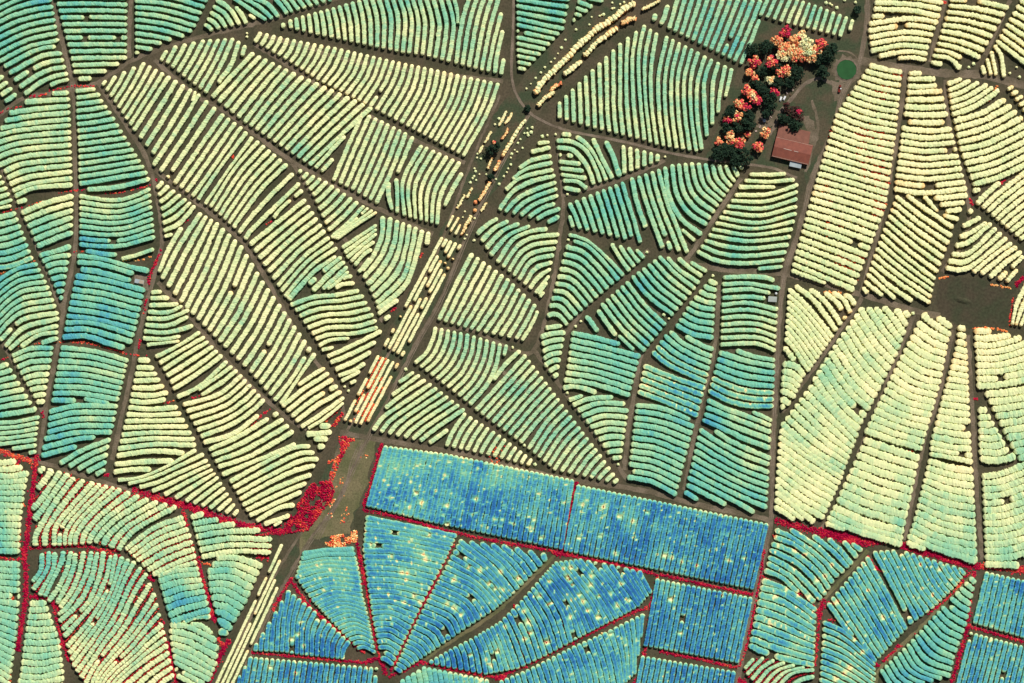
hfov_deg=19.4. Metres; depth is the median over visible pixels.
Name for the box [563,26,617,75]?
windbreak hedge
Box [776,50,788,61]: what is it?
broadleaf tree
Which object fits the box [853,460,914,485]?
orchard hedge
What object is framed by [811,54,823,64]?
broadleaf tree
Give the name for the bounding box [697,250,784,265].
orchard hedge
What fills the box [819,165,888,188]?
orchard hedge
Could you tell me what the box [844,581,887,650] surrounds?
orchard hedge
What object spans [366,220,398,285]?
orchard hedge
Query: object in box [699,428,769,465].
orchard hedge
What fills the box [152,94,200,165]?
orchard hedge
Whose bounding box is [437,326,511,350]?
field track
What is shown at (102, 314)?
orchard hedge
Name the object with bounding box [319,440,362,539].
wheel rut
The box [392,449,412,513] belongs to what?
orchard hedge
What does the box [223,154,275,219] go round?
orchard hedge
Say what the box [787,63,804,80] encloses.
broadleaf tree
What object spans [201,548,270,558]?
orchard hedge
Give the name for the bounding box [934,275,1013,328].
bare paddock
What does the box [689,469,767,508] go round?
orchard hedge
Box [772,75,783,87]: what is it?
broadleaf tree
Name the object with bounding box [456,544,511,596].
orchard hedge
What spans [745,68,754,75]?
broadleaf tree
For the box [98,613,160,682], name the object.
orchard hedge
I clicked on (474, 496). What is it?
orchard hedge
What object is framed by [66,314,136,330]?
orchard hedge
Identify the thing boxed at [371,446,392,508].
orchard hedge
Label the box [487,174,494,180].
broadleaf tree
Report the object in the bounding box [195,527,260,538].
orchard hedge
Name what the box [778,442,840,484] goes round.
orchard hedge
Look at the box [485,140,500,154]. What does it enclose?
broadleaf tree
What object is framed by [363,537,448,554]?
orchard hedge
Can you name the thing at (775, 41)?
broadleaf tree
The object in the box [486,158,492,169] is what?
windbreak hedge
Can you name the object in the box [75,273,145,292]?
orchard hedge
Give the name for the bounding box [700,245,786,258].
orchard hedge
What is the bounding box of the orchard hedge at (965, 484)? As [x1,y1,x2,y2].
[924,471,973,488]
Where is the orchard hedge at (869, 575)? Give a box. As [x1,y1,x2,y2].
[860,562,903,633]
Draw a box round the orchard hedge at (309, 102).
[273,86,326,142]
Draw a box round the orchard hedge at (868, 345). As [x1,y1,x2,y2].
[850,320,890,370]
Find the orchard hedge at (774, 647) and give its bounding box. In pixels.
[749,636,814,660]
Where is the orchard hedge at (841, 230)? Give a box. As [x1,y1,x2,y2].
[804,217,872,243]
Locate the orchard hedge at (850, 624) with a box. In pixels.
[831,597,876,662]
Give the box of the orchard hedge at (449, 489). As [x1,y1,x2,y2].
[439,455,458,524]
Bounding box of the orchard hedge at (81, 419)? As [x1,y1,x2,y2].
[47,416,115,427]
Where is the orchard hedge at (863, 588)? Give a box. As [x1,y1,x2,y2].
[852,572,895,641]
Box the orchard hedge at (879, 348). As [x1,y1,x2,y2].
[853,313,894,363]
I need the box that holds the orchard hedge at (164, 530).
[128,521,185,554]
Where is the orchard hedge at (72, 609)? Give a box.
[58,552,98,622]
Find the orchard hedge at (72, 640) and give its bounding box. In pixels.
[66,554,117,647]
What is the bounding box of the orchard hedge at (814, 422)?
[794,403,851,453]
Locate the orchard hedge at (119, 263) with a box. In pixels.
[77,254,148,273]
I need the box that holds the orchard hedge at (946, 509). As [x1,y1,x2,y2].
[918,497,975,518]
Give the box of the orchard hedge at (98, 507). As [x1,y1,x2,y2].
[72,488,121,545]
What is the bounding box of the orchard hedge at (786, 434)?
[779,428,843,474]
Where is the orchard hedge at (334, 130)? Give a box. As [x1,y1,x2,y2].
[302,103,364,161]
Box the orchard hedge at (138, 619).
[91,593,156,682]
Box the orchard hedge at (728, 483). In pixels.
[691,462,767,501]
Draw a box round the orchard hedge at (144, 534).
[125,515,183,550]
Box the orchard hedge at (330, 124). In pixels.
[297,99,356,158]
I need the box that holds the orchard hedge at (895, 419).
[874,408,928,430]
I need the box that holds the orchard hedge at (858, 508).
[836,496,905,526]
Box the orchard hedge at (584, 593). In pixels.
[559,561,603,625]
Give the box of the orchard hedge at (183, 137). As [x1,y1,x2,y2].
[159,100,208,171]
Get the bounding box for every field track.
[0,0,337,116]
[0,167,63,310]
[0,341,46,414]
[0,451,272,528]
[38,0,78,454]
[97,83,164,459]
[127,0,132,57]
[153,58,433,236]
[154,168,345,419]
[156,281,330,439]
[253,43,465,164]
[257,32,502,83]
[290,162,383,322]
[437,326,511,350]
[442,332,609,488]
[512,132,564,355]
[533,349,627,480]
[562,159,665,196]
[565,248,649,335]
[566,349,573,377]
[622,265,684,469]
[682,285,721,489]
[684,177,742,261]
[780,297,862,412]
[820,315,915,528]
[859,72,907,290]
[903,330,954,539]
[928,0,946,61]
[940,80,970,272]
[966,335,984,559]
[984,0,1011,55]
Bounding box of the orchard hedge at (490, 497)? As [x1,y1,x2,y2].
[481,464,498,533]
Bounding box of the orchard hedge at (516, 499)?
[507,469,523,538]
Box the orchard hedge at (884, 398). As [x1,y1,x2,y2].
[880,394,931,417]
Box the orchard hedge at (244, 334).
[230,288,269,354]
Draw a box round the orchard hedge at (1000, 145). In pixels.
[961,131,1023,158]
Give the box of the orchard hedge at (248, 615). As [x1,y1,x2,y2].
[216,544,282,682]
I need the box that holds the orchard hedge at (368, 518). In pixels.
[365,515,456,537]
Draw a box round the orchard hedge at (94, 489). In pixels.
[57,483,100,545]
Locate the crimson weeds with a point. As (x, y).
(336, 539)
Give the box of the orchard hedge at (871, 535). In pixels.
[827,515,902,547]
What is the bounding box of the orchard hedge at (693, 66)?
[688,51,699,151]
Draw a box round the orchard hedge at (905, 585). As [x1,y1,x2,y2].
[884,550,923,616]
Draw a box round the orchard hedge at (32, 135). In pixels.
[0,130,71,144]
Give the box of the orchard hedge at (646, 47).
[642,29,651,142]
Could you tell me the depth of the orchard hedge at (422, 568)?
2997.22 m
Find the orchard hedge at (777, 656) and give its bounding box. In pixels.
[748,644,813,667]
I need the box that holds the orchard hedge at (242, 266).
[207,254,248,331]
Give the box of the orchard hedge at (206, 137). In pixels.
[173,114,224,184]
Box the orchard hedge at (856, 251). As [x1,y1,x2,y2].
[801,229,867,257]
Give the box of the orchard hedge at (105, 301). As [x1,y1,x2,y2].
[70,293,140,311]
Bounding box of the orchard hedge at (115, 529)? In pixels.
[101,500,157,545]
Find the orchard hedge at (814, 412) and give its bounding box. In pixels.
[798,397,854,448]
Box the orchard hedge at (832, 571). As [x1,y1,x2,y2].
[775,528,838,577]
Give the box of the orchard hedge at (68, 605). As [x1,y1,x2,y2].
[57,551,93,615]
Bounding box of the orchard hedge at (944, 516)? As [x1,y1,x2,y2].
[916,503,975,525]
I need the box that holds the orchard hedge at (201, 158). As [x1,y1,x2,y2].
[179,118,229,188]
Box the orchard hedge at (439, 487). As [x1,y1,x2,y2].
[429,453,448,522]
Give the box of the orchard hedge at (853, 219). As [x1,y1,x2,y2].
[808,204,877,229]
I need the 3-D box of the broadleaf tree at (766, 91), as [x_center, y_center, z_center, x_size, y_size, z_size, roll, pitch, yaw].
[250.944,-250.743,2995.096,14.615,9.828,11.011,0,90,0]
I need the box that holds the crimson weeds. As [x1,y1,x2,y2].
[0,1,1023,682]
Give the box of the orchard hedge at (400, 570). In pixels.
[365,565,436,579]
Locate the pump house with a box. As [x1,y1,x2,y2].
[768,296,776,301]
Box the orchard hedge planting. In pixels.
[0,0,1023,682]
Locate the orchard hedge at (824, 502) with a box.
[776,469,830,507]
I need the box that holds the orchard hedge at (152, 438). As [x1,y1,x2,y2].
[119,436,194,443]
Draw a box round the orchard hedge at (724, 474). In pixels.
[692,455,767,494]
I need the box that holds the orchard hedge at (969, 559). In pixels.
[907,534,977,563]
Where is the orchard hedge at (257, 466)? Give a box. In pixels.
[229,444,310,482]
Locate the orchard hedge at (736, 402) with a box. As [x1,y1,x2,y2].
[708,389,773,408]
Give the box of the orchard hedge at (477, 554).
[458,539,514,593]
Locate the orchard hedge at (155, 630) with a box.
[102,622,163,682]
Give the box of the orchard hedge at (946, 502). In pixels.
[920,490,974,510]
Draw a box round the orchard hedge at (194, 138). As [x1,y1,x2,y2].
[166,107,215,178]
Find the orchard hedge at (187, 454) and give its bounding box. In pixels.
[117,449,196,481]
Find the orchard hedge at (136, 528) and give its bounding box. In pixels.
[116,505,176,550]
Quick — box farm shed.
[772,124,812,164]
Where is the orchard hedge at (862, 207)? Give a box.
[811,191,883,216]
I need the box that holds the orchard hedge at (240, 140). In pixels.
[197,131,247,200]
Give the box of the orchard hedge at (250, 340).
[236,296,275,360]
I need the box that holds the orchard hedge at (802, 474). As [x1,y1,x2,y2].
[777,456,835,495]
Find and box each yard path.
[769,77,832,134]
[804,100,819,171]
[837,50,859,83]
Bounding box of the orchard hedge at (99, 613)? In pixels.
[67,556,123,654]
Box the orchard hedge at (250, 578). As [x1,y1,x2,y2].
[207,567,256,582]
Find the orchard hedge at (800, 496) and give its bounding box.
[775,477,827,512]
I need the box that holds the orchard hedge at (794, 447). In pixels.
[778,435,842,479]
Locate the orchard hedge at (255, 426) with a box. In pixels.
[208,412,278,450]
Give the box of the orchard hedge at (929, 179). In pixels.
[895,173,963,181]
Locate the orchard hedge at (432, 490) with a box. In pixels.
[423,453,443,521]
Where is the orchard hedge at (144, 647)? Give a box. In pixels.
[106,630,164,682]
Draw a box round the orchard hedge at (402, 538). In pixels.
[364,532,450,550]
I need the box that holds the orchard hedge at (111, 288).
[73,280,143,298]
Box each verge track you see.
[215,95,500,682]
[241,115,528,676]
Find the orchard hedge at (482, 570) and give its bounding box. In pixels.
[453,549,508,599]
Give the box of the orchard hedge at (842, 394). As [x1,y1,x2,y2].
[819,364,866,417]
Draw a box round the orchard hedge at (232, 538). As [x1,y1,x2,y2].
[197,535,271,545]
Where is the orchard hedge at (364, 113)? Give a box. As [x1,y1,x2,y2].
[308,106,371,165]
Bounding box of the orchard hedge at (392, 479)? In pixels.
[382,447,402,510]
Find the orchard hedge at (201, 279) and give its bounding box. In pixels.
[185,228,224,308]
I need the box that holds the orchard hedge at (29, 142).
[0,136,71,151]
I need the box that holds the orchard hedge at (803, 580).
[768,556,821,599]
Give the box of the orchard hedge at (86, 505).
[62,485,107,545]
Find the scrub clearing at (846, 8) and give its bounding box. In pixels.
[805,0,860,23]
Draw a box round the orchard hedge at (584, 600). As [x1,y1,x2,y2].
[554,561,599,627]
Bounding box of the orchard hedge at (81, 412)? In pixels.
[48,409,116,420]
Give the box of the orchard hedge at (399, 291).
[376,230,423,309]
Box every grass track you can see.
[423,555,555,660]
[818,549,869,604]
[874,573,972,682]
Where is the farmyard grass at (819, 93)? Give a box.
[706,0,868,183]
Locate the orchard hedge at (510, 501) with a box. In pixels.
[502,468,518,537]
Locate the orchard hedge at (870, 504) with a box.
[839,489,907,518]
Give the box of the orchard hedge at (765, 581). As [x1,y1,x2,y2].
[761,578,816,611]
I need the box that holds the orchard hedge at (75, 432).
[43,429,111,440]
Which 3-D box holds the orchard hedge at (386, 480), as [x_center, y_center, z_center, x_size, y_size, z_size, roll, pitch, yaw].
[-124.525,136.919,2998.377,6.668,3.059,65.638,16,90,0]
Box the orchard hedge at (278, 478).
[239,464,314,500]
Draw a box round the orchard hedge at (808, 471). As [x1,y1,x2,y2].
[777,449,837,490]
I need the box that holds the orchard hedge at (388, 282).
[372,224,411,298]
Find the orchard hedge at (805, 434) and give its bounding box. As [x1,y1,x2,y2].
[785,415,847,464]
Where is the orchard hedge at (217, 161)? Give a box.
[191,126,242,196]
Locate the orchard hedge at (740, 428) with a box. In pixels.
[704,413,770,441]
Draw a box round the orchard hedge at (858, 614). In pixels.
[840,586,884,654]
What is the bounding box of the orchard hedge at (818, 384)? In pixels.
[812,376,860,431]
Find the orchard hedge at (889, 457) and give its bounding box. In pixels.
[859,445,917,468]
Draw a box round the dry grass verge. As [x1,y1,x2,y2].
[211,0,628,682]
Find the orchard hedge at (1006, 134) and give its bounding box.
[959,123,1023,151]
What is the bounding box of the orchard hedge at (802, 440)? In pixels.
[780,422,845,469]
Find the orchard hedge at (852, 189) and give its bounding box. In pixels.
[815,177,886,202]
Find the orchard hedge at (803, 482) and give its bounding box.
[776,463,832,501]
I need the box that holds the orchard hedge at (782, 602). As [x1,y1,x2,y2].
[759,592,815,623]
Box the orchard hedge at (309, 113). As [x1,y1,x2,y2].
[279,89,333,146]
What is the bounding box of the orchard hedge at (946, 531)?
[913,516,976,540]
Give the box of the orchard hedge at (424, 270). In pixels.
[383,237,442,346]
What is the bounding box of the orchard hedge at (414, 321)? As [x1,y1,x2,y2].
[396,242,456,353]
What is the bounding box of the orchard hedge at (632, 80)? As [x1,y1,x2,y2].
[630,31,638,138]
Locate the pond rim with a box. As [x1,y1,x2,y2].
[835,58,857,80]
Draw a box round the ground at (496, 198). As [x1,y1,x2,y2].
[0,0,1023,682]
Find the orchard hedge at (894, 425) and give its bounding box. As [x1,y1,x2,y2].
[871,414,926,437]
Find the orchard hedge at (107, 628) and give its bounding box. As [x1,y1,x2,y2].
[75,567,141,672]
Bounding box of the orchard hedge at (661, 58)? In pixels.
[656,36,668,146]
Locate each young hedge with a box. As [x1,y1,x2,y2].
[456,194,464,208]
[484,131,491,142]
[498,111,506,125]
[505,113,512,123]
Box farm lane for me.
[735,0,870,682]
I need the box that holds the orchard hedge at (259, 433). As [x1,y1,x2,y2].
[211,418,283,456]
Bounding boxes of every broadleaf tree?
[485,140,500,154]
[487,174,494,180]
[524,105,530,111]
[711,145,725,160]
[714,137,723,145]
[719,143,728,150]
[722,105,735,118]
[722,115,732,123]
[722,123,732,133]
[724,144,738,158]
[725,130,737,143]
[729,155,742,166]
[732,122,743,132]
[733,99,744,109]
[733,110,742,121]
[735,137,745,148]
[736,146,753,166]
[741,84,750,95]
[741,108,754,124]
[742,102,751,111]
[743,116,756,130]
[744,131,750,137]
[745,43,758,55]
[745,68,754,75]
[746,89,757,101]
[748,55,761,68]
[750,80,764,92]
[751,75,759,83]
[751,141,763,152]
[752,95,762,105]
[756,66,766,76]
[757,85,770,95]
[758,39,774,54]
[760,127,770,138]
[761,92,777,109]
[761,107,772,118]
[765,55,777,67]
[766,76,774,84]
[769,87,779,95]
[770,35,782,45]
[771,63,780,74]
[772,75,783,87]
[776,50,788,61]
[776,64,790,77]
[777,42,786,52]
[777,113,790,124]
[779,25,791,38]
[783,102,793,115]
[784,41,794,50]
[784,44,793,53]
[784,76,794,88]
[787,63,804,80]
[788,47,805,62]
[788,117,802,131]
[789,34,801,46]
[791,105,804,121]
[795,36,813,56]
[797,30,806,40]
[804,52,816,63]
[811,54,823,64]
[812,44,821,54]
[815,38,827,50]
[816,44,836,63]
[817,64,829,79]
[826,43,838,54]
[853,5,860,13]
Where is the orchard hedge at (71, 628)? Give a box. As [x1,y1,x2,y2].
[62,555,111,637]
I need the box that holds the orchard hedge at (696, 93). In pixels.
[694,55,706,149]
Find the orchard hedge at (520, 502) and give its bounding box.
[512,470,528,539]
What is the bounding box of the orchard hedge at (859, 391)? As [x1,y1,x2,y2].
[828,351,873,404]
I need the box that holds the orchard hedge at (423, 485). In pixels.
[413,451,432,518]
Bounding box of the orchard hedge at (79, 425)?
[47,422,113,434]
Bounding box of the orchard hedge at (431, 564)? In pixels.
[363,553,441,568]
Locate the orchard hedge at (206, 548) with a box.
[199,542,271,552]
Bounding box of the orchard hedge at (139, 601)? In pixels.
[84,583,151,682]
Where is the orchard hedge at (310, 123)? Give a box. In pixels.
[285,92,341,150]
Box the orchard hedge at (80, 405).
[48,403,117,413]
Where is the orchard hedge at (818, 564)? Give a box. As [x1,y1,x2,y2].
[773,535,833,583]
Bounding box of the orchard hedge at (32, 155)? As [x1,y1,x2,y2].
[0,150,71,167]
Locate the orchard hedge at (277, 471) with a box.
[236,457,318,494]
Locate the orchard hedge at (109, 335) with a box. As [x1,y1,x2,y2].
[64,326,132,343]
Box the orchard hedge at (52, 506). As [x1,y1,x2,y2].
[32,477,75,546]
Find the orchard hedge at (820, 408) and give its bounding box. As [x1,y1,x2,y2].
[803,391,855,443]
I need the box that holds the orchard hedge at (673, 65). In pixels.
[668,42,680,148]
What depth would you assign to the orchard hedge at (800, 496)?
2996.55 m
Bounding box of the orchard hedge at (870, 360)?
[845,325,887,377]
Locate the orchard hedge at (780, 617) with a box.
[755,607,815,635]
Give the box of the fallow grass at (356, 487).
[299,439,375,551]
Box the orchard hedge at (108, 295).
[72,287,142,304]
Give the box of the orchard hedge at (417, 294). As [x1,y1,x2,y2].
[388,239,447,349]
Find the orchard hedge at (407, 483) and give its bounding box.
[397,449,417,514]
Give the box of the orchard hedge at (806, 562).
[771,542,830,589]
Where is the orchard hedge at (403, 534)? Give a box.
[364,526,452,545]
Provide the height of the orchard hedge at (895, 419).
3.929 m
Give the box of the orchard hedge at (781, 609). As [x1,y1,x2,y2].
[757,599,815,630]
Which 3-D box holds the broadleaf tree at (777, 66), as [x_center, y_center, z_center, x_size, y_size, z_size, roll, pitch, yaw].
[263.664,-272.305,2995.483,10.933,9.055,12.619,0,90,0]
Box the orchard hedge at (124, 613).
[79,573,147,678]
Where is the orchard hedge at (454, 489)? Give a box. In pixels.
[444,456,463,525]
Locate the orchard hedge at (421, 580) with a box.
[365,571,433,585]
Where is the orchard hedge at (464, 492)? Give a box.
[455,458,473,528]
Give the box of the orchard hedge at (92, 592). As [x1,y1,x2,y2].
[61,551,105,630]
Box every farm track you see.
[686,260,939,317]
[862,57,1023,88]
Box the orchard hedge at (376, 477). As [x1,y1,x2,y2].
[366,445,387,507]
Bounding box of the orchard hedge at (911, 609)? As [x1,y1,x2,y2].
[879,550,918,620]
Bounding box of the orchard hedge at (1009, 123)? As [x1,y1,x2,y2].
[957,116,1022,144]
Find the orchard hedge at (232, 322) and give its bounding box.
[218,272,259,342]
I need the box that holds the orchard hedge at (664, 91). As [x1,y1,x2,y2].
[662,39,674,147]
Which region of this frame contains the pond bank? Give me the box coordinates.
[831,54,861,82]
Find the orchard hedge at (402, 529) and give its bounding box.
[365,521,454,542]
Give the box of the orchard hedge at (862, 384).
[832,345,877,397]
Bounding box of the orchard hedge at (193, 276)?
[179,222,218,302]
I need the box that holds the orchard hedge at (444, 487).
[434,454,453,523]
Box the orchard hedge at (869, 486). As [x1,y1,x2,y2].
[846,474,910,502]
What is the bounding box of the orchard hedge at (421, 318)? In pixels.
[401,244,460,356]
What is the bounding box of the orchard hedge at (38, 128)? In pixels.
[0,123,70,136]
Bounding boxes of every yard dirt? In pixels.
[756,106,778,129]
[800,115,818,144]
[831,80,843,100]
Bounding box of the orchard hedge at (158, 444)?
[117,441,195,450]
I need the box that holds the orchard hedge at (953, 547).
[909,528,976,556]
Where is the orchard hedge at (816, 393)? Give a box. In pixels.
[808,385,858,437]
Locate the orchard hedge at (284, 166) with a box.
[232,163,287,228]
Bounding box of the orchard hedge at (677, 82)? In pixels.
[675,45,686,149]
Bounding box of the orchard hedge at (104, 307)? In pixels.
[69,300,139,318]
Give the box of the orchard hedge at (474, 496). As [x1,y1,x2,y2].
[465,460,483,530]
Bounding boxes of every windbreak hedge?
[460,215,471,234]
[478,181,491,200]
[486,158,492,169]
[493,119,525,170]
[501,127,508,139]
[533,0,635,94]
[536,91,554,106]
[549,81,562,90]
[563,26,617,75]
[621,16,636,25]
[641,0,659,10]
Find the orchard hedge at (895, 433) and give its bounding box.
[867,421,924,444]
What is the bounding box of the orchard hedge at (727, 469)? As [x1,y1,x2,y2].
[694,449,768,487]
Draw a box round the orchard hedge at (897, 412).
[877,401,929,424]
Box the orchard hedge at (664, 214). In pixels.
[650,171,680,251]
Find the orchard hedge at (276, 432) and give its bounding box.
[214,424,288,462]
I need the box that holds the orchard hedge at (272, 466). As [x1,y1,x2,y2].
[232,450,314,488]
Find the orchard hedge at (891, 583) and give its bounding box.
[873,551,913,624]
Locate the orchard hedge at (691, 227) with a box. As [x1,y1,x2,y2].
[663,166,701,235]
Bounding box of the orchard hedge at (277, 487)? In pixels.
[242,473,311,505]
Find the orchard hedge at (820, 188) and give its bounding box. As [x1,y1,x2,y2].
[813,185,886,208]
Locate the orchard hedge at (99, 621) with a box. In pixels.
[70,559,129,660]
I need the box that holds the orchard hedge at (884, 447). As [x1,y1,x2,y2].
[863,437,919,461]
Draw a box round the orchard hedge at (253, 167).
[219,149,270,215]
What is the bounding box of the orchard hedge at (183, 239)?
[161,212,201,279]
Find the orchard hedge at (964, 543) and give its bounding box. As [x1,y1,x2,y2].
[912,522,976,548]
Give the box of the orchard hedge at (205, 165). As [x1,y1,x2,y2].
[185,122,236,192]
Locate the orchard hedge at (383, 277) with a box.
[369,222,404,291]
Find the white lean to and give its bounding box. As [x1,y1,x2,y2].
[789,161,801,167]
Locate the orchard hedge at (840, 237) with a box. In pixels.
[802,223,870,250]
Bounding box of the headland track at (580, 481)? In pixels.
[339,430,768,521]
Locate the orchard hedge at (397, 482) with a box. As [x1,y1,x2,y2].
[387,448,407,512]
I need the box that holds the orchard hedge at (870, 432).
[864,428,922,450]
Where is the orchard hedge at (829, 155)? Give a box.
[823,151,890,174]
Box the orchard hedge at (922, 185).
[894,180,965,187]
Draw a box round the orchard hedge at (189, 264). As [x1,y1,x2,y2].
[173,219,212,295]
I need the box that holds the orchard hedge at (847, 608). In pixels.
[835,592,880,657]
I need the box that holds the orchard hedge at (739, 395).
[710,382,773,401]
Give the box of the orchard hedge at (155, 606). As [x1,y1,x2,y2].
[95,603,158,682]
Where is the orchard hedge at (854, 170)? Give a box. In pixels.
[821,159,889,181]
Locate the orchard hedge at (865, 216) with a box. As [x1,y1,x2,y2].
[810,197,880,223]
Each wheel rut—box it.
[240,113,528,681]
[252,113,530,657]
[317,440,360,538]
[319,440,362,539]
[736,0,866,682]
[739,0,868,678]
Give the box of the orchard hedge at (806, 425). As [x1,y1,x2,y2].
[790,410,849,459]
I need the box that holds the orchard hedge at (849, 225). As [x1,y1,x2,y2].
[806,210,875,236]
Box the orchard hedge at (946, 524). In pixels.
[915,509,975,533]
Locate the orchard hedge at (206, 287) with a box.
[191,234,230,314]
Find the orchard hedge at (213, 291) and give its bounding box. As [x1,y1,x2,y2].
[196,239,236,320]
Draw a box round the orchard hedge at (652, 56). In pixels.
[648,33,658,145]
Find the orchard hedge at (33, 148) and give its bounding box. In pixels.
[0,143,71,158]
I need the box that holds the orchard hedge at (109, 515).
[86,494,139,543]
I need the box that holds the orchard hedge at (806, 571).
[769,548,826,595]
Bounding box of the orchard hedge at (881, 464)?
[856,452,916,477]
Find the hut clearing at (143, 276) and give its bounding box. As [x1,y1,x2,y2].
[133,273,148,290]
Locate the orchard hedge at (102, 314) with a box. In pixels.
[68,306,137,324]
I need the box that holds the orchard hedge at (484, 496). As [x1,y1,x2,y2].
[476,463,493,532]
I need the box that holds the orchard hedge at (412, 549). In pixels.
[363,542,446,558]
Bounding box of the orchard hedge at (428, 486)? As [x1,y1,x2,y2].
[418,452,437,520]
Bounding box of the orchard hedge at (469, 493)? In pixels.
[460,459,478,529]
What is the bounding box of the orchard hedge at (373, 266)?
[362,217,392,278]
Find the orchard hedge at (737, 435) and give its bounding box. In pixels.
[702,419,770,449]
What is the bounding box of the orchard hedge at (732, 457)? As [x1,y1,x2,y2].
[697,436,769,473]
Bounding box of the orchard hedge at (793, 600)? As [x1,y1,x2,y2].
[760,585,816,618]
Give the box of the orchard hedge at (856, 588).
[848,577,891,646]
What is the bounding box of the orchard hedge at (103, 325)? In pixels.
[65,320,134,336]
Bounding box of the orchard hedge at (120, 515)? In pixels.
[94,497,148,543]
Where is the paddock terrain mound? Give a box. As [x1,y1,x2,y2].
[954,297,971,303]
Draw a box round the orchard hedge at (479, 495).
[470,462,488,531]
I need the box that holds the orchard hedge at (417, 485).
[408,451,428,517]
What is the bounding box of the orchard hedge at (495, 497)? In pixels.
[486,465,503,534]
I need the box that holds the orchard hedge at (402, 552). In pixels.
[362,547,444,563]
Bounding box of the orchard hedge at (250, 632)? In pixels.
[226,579,275,682]
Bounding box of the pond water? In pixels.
[837,60,855,78]
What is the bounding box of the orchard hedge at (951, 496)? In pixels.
[921,484,974,503]
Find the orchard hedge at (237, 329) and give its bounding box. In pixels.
[223,281,264,347]
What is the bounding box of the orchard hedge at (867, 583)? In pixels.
[856,567,899,638]
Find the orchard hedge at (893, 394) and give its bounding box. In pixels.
[884,387,933,410]
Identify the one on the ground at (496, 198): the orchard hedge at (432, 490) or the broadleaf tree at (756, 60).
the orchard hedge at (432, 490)
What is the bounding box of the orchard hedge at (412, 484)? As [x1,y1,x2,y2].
[402,450,422,516]
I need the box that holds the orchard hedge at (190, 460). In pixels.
[128,453,203,485]
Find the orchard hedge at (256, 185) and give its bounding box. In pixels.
[228,158,281,223]
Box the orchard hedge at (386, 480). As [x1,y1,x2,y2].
[376,447,397,509]
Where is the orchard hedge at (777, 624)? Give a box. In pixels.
[754,614,815,641]
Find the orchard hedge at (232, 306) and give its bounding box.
[213,263,253,336]
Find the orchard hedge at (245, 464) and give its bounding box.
[221,442,295,476]
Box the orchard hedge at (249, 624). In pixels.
[221,560,280,682]
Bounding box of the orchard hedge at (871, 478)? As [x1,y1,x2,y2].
[849,467,912,494]
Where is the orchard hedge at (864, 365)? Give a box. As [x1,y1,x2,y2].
[841,332,883,384]
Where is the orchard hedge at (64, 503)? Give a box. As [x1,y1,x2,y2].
[41,479,84,546]
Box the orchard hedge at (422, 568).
[364,559,438,574]
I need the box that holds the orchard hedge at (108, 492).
[67,486,114,545]
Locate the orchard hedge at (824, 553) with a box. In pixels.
[790,528,844,572]
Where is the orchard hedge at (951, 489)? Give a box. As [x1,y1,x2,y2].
[923,478,974,496]
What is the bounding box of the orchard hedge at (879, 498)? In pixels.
[842,482,909,510]
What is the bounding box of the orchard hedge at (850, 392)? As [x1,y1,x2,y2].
[824,357,870,410]
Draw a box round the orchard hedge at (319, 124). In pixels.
[291,96,349,154]
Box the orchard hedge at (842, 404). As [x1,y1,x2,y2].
[815,370,862,424]
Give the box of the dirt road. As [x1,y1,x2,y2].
[510,0,797,178]
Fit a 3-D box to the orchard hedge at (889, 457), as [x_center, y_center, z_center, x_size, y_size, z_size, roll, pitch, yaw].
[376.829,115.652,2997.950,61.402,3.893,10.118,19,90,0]
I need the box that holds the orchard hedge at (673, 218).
[657,169,688,253]
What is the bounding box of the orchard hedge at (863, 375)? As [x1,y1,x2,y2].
[836,338,880,391]
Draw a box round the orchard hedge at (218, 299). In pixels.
[202,245,243,326]
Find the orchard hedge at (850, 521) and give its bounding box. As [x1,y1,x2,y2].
[830,510,903,539]
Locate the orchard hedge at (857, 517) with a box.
[832,504,904,534]
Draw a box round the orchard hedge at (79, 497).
[51,481,94,546]
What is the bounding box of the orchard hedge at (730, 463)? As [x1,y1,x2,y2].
[695,442,768,480]
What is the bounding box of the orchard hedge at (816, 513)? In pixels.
[775,484,824,519]
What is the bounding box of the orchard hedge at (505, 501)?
[496,467,513,536]
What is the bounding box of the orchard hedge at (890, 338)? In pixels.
[866,307,900,349]
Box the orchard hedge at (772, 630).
[753,621,814,648]
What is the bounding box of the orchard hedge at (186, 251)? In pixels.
[167,216,207,287]
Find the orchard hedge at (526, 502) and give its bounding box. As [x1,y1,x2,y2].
[517,471,533,540]
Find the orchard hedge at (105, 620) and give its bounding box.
[72,561,135,667]
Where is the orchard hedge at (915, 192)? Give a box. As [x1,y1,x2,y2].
[893,186,966,195]
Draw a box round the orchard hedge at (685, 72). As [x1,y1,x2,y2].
[682,48,693,150]
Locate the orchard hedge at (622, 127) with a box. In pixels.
[618,43,624,135]
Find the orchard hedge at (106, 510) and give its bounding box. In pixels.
[80,491,130,544]
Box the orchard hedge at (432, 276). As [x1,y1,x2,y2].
[392,240,451,351]
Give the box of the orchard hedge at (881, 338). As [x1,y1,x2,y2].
[857,307,897,356]
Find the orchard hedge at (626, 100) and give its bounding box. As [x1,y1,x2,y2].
[624,37,631,137]
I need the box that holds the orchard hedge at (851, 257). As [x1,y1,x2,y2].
[799,236,864,263]
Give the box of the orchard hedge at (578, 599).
[552,564,594,630]
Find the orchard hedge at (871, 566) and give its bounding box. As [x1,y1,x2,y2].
[865,557,906,630]
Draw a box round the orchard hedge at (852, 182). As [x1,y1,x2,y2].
[817,172,887,195]
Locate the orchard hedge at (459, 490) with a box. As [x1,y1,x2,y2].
[449,457,468,526]
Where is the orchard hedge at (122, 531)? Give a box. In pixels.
[108,502,167,548]
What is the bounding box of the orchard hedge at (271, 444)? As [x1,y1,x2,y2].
[217,430,293,468]
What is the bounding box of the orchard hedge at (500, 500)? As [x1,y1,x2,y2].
[491,466,508,535]
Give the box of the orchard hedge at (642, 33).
[636,25,645,140]
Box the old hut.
[134,279,143,283]
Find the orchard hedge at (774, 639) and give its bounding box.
[751,629,814,654]
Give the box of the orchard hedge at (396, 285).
[375,227,417,304]

